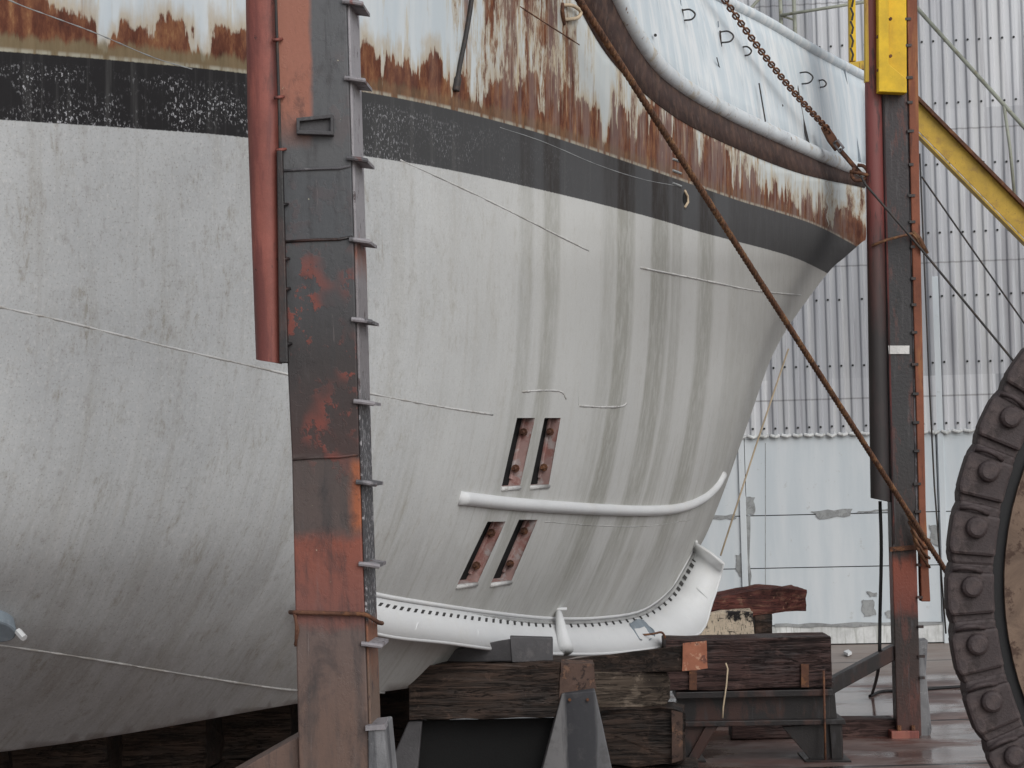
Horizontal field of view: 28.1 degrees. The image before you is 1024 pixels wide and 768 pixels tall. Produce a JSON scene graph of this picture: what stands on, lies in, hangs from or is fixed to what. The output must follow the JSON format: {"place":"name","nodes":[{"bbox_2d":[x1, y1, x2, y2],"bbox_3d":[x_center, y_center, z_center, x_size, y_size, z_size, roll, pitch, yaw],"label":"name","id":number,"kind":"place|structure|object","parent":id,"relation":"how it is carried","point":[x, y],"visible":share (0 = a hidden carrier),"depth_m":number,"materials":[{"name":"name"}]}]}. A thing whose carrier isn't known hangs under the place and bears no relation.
{"place":"outdoors","nodes":[
{"label":"outdoors","id":0,"kind":"place"},
{"bbox_2d":[122,716,224,767],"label":"keel block","id":1,"kind":"object","parent":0,"point":[197,744],"depth_m":18.12,"materials":[{"name":"brown wood"}]},
{"bbox_2d":[210,759,225,767],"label":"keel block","id":2,"kind":"object","parent":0,"point":[221,763],"depth_m":18.69,"materials":[{"name":"brown wood"}]},
{"bbox_2d":[226,758,250,767],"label":"keel block","id":3,"kind":"object","parent":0,"point":[232,763],"depth_m":18.81,"materials":[{"name":"brown wood"}]},
{"bbox_2d":[222,704,297,759],"bbox_3d":[-2.356,3.139,19.413,0.740,0.651,1.265,-2,-2,5],"label":"keel block","id":4,"kind":"object","parent":3,"relation":"on","point":[251,734],"depth_m":18.81,"materials":[{"name":"brown wood"}]},
{"bbox_2d":[612,758,698,767],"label":"timber block","id":5,"kind":"object","parent":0,"point":[691,763],"depth_m":18.68,"materials":[{"name":"brown wood"}]},
{"bbox_2d":[599,700,685,766],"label":"timber block","id":6,"kind":"object","parent":5,"relation":"on","point":[644,735],"depth_m":18.61,"materials":[{"name":"brown wood"}]},
{"bbox_2d":[595,672,670,707],"bbox_3d":[1.046,2.808,18.943,0.877,0.349,0.477,-2,-2,0],"label":"timber block","id":7,"kind":"object","parent":6,"relation":"on","point":[622,689],"depth_m":18.72,"materials":[{"name":"brown wood"}]},
{"bbox_2d":[570,641,707,672],"bbox_3d":[1.083,2.537,18.898,1.452,0.330,0.325,-2,-2,15],"label":"timber wedge","id":8,"kind":"object","parent":7,"relation":"on","point":[688,656],"visible":0.66,"depth_m":18.70,"materials":[{"name":"brown wood"}]},
{"bbox_2d":[450,643,989,767],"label":"dock deck","id":9,"kind":"structure","parent":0,"point":[952,740],"depth_m":23.08,"materials":[{"name":"grey concrete"}]},
{"bbox_2d":[236,0,396,767],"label":"dock post","id":10,"kind":"object","parent":9,"relation":"on","point":[306,85],"visible":1,"depth_m":10.81,"materials":[{"name":"metal"}]},
{"bbox_2d":[288,610,383,646],"bbox_3d":[-0.954,1.285,11.006,0.525,0.190,0.555,-2,-2,0],"label":"tie wire","id":11,"kind":"object","parent":10,"relation":"attached to","point":[294,613],"visible":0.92,"depth_m":10.74,"materials":[{"name":"metal"}]},
{"bbox_2d":[393,727,404,750],"bbox_3d":[-1.207,3.785,21.100,0.541,0.649,1.283,-2,-2,5],"label":"keel block","id":12,"kind":"object","parent":9,"relation":"on","point":[398,732],"depth_m":20.51,"materials":[{"name":"brown wood"}]},
{"bbox_2d":[380,688,408,727],"bbox_3d":[-1.224,3.160,21.120,0.542,0.639,1.282,-2,-2,5],"label":"keel block","id":13,"kind":"object","parent":12,"relation":"on","point":[394,705],"depth_m":20.51,"materials":[{"name":"black wood"}]},
{"bbox_2d":[395,657,611,767],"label":"trestle","id":14,"kind":"object","parent":9,"relation":"on","point":[535,714],"visible":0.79,"depth_m":17.13,"materials":[{"name":"wood"}]},
{"bbox_2d":[448,635,552,661],"bbox_3d":[-0.165,2.250,17.336,1.046,0.251,0.327,-2,-2,16],"label":"timber wedge","id":15,"kind":"object","parent":14,"relation":"on","point":[514,648],"visible":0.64,"depth_m":17.19,"materials":[{"name":"wood"}]},
{"bbox_2d":[672,671,850,761],"bbox_3d":[2.650,3.557,22.000,1.872,0.990,0.803,-2,-2,4],"label":"trestle","id":16,"kind":"object","parent":9,"relation":"on","point":[812,718],"visible":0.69,"depth_m":21.74,"materials":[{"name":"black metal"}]},
{"bbox_2d":[662,632,831,690],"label":"timber beam","id":17,"kind":"structure","parent":16,"relation":"on","point":[775,660],"depth_m":21.72,"materials":[{"name":"wood"}]},
{"bbox_2d":[722,663,727,717],"bbox_3d":[2.253,3.241,21.662,0.088,0.582,0.018,-2,-2,0],"label":"rope end","id":18,"kind":"object","parent":17,"relation":"hanging from","point":[725,691],"visible":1,"depth_m":21.66,"materials":[{"name":"beige fabric"}]},
{"bbox_2d":[728,0,931,738],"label":"dock post","id":19,"kind":"object","parent":9,"relation":"on","point":[896,398],"visible":0.94,"depth_m":23.33,"materials":[{"name":"metal"}]},
{"bbox_2d":[871,230,928,253],"bbox_3d":[4.417,-1.608,23.286,0.666,0.284,0.089,-1,-2,-6],"label":"rope turn","id":20,"kind":"object","parent":19,"relation":"attached to","point":[917,237],"visible":0.99,"depth_m":23.27,"materials":[{"name":"fabric"}]},
{"bbox_2d":[906,514,930,567],"bbox_3d":[4.635,1.768,23.201,0.343,0.664,0.145,-1,-2,-29],"label":"cable lashing","id":21,"kind":"object","parent":19,"relation":"attached to","point":[916,539],"visible":0.84,"depth_m":23.14,"materials":[{"name":"metal"}]},
{"bbox_2d":[919,154,946,633],"bbox_3d":[5.178,0.107,25.204,0.142,5.916,0.022,-2,-2,0],"label":"hanging wire","id":22,"kind":"object","parent":19,"relation":"hanging from","point":[930,393],"visible":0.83,"depth_m":25.20,"materials":[{"name":"black metal"}]},
{"bbox_2d":[843,649,851,655],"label":"litter","id":23,"kind":"object","parent":9,"relation":"on","point":[848,652],"visible":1,"depth_m":32.05,"materials":[{"name":"white paper"}]},
{"bbox_2d":[701,0,1023,644],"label":"warehouse","id":24,"kind":"structure","parent":9,"relation":"on","point":[806,516],"depth_m":33.87,"materials":[{"name":"white metal"}]},
{"bbox_2d":[750,0,863,32],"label":"pipe frame","id":25,"kind":"object","parent":24,"relation":"attached to","point":[794,12],"visible":0.42,"depth_m":33.58,"materials":[{"name":"metal"}]},
{"bbox_2d":[917,5,1023,193],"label":"handrail","id":26,"kind":"object","parent":24,"relation":"attached to","point":[1006,108],"visible":0.83,"depth_m":31.53,"materials":[{"name":"grey metal"}]},
{"bbox_2d":[868,501,959,696],"bbox_3d":[4.779,2.767,25.855,1.576,2.727,4.841,-3,-2,30],"label":"hose","id":27,"kind":"object","parent":9,"relation":"on","point":[873,693],"visible":0.67,"depth_m":23.47,"materials":[{"name":"black rubber"}]},
{"bbox_2d":[860,176,1013,360],"bbox_3d":[6.509,0.833,22.943,4.994,6.520,0.104,-2,-2,2],"label":"wire rope","id":28,"kind":"object","parent":9,"relation":"on","point":[936,267],"visible":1,"depth_m":23.09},
{"bbox_2d":[918,96,1023,245],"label":"stair stringer","id":29,"kind":"object","parent":9,"relation":"on","point":[969,165],"depth_m":31.10,"materials":[{"name":"yellow paint"}]},
{"bbox_2d":[922,176,1023,323],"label":"wire rope","id":30,"kind":"object","parent":9,"relation":"attached to","point":[972,249],"visible":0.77,"depth_m":26.05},
{"bbox_2d":[944,348,1023,767],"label":"drive chain","id":31,"kind":"object","parent":9,"relation":"on","point":[988,699],"visible":1,"depth_m":12.55,"materials":[{"name":"metal"}]},
{"bbox_2d":[993,442,1023,725],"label":"winding drum","id":32,"kind":"object","parent":9,"relation":"on","point":[1008,568],"visible":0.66,"depth_m":12.61,"materials":[{"name":"brown metal"}]},
{"bbox_3d":[-4.660,3.785,18.098,0.951,0.649,1.242,-2,-2,0],"label":"keel block","id":33,"kind":"object","parent":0,"visible":0},
{"bbox_2d":[0,751,11,767],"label":"keel block","id":34,"kind":"object","parent":33,"relation":"on","point":[5,759],"depth_m":17.53,"materials":[{"name":"brown wood"}]},
{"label":"keel block","id":35,"kind":"object","parent":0,"visible":0},
{"bbox_2d":[11,735,123,767],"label":"keel block","id":36,"kind":"object","parent":35,"relation":"on","point":[105,752],"depth_m":17.61,"materials":[{"name":"brown wood"}]},
{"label":"keel sleeper","id":37,"kind":"object","parent":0,"visible":0},
{"bbox_2d":[0,0,865,751],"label":"ship","id":38,"kind":"object","parent":37,"relation":"on","point":[576,334],"visible":0.88,"depth_m":15.37,"materials":[{"name":"paint"}]},
{"bbox_2d":[720,349,788,555],"bbox_3d":[2.968,0.818,25.212,1.306,2.522,0.092,0,-2,-38],"label":"hanging line","id":39,"kind":"object","parent":38,"relation":"hanging from","point":[753,455],"visible":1,"depth_m":25.24,"materials":[{"name":"beige fabric"}]},
{"bbox_2d":[575,0,945,571],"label":"mooring cable","id":40,"kind":"object","parent":38,"relation":"attached to","point":[627,75],"visible":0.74,"depth_m":19.15,"materials":[{"name":"metal"}]},
{"bbox_2d":[721,0,868,182],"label":"chain","id":41,"kind":"object","parent":38,"relation":"hanging from","point":[835,144],"visible":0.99,"depth_m":23.06,"materials":[{"name":"metal"}]},
{"bbox_2d":[848,0,863,69],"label":"gangway post","id":42,"kind":"object","parent":38,"relation":"on","point":[852,33],"visible":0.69,"depth_m":27.65,"materials":[{"name":"yellow metal"}]},
{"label":"timber block","id":43,"kind":"object","parent":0,"visible":0},
{"bbox_2d":[701,609,753,634],"bbox_3d":[2.592,3.011,25.619,0.848,0.368,0.439,-2,-2,0],"label":"timber block","id":44,"kind":"object","parent":43,"relation":"on","point":[730,621],"depth_m":25.42,"materials":[{"name":"beige paint"}]},
{"bbox_2d":[753,614,771,633],"bbox_3d":[3.153,3.044,25.818,0.226,0.315,0.422,-2,-2,0],"label":"timber block","id":45,"kind":"object","parent":43,"relation":"on","point":[762,624],"depth_m":25.62,"materials":[{"name":"brown wood"}]},
{"bbox_2d":[711,585,807,616],"bbox_3d":[2.951,2.796,26.069,1.527,0.450,0.727,-2,-2,0],"label":"timber block","id":46,"kind":"object","parent":45,"relation":"on","point":[763,599],"depth_m":25.79,"materials":[{"name":"brown wood"}]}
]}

